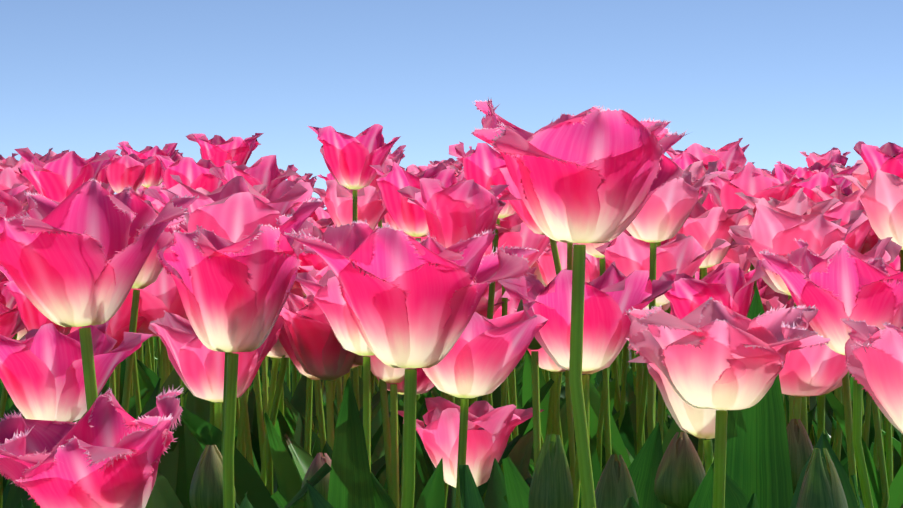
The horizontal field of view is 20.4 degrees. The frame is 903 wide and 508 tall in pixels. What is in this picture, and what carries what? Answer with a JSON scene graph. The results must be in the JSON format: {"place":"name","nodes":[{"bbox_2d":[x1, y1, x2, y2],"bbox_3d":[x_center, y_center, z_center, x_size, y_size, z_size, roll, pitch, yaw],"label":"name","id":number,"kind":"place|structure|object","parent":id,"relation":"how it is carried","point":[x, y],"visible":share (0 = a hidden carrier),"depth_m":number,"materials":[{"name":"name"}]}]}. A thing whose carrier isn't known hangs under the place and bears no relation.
{"place":"outdoors","nodes":[
{"label":"outdoors","id":0,"kind":"place"},
{"bbox_2d":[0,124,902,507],"bbox_3d":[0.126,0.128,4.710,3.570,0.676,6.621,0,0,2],"label":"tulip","id":1,"kind":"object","parent":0,"point":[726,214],"depth_m":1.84,"materials":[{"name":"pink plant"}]},
{"bbox_2d":[189,419,847,507],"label":"tulip buds","id":2,"kind":"object","parent":1,"relation":"on","point":[680,475],"visible":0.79,"depth_m":1.26,"materials":[{"name":"green plant"}]},
{"bbox_2d":[517,299,541,349],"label":"leaves","id":3,"kind":"object","parent":1,"relation":"on","point":[534,344],"visible":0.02,"depth_m":1.50,"materials":[{"name":"green plant"}]},
{"bbox_2d":[0,0,902,209],"label":"sky","id":4,"kind":"structure","parent":0,"point":[786,78],"materials":[{"name":"blue"}]},
{"bbox_2d":[629,351,669,417],"bbox_3d":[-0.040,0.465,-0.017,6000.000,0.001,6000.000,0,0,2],"label":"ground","id":5,"kind":"structure","parent":0,"point":[630,357],"depth_m":11.21,"materials":[{"name":"green plant"}]}
]}

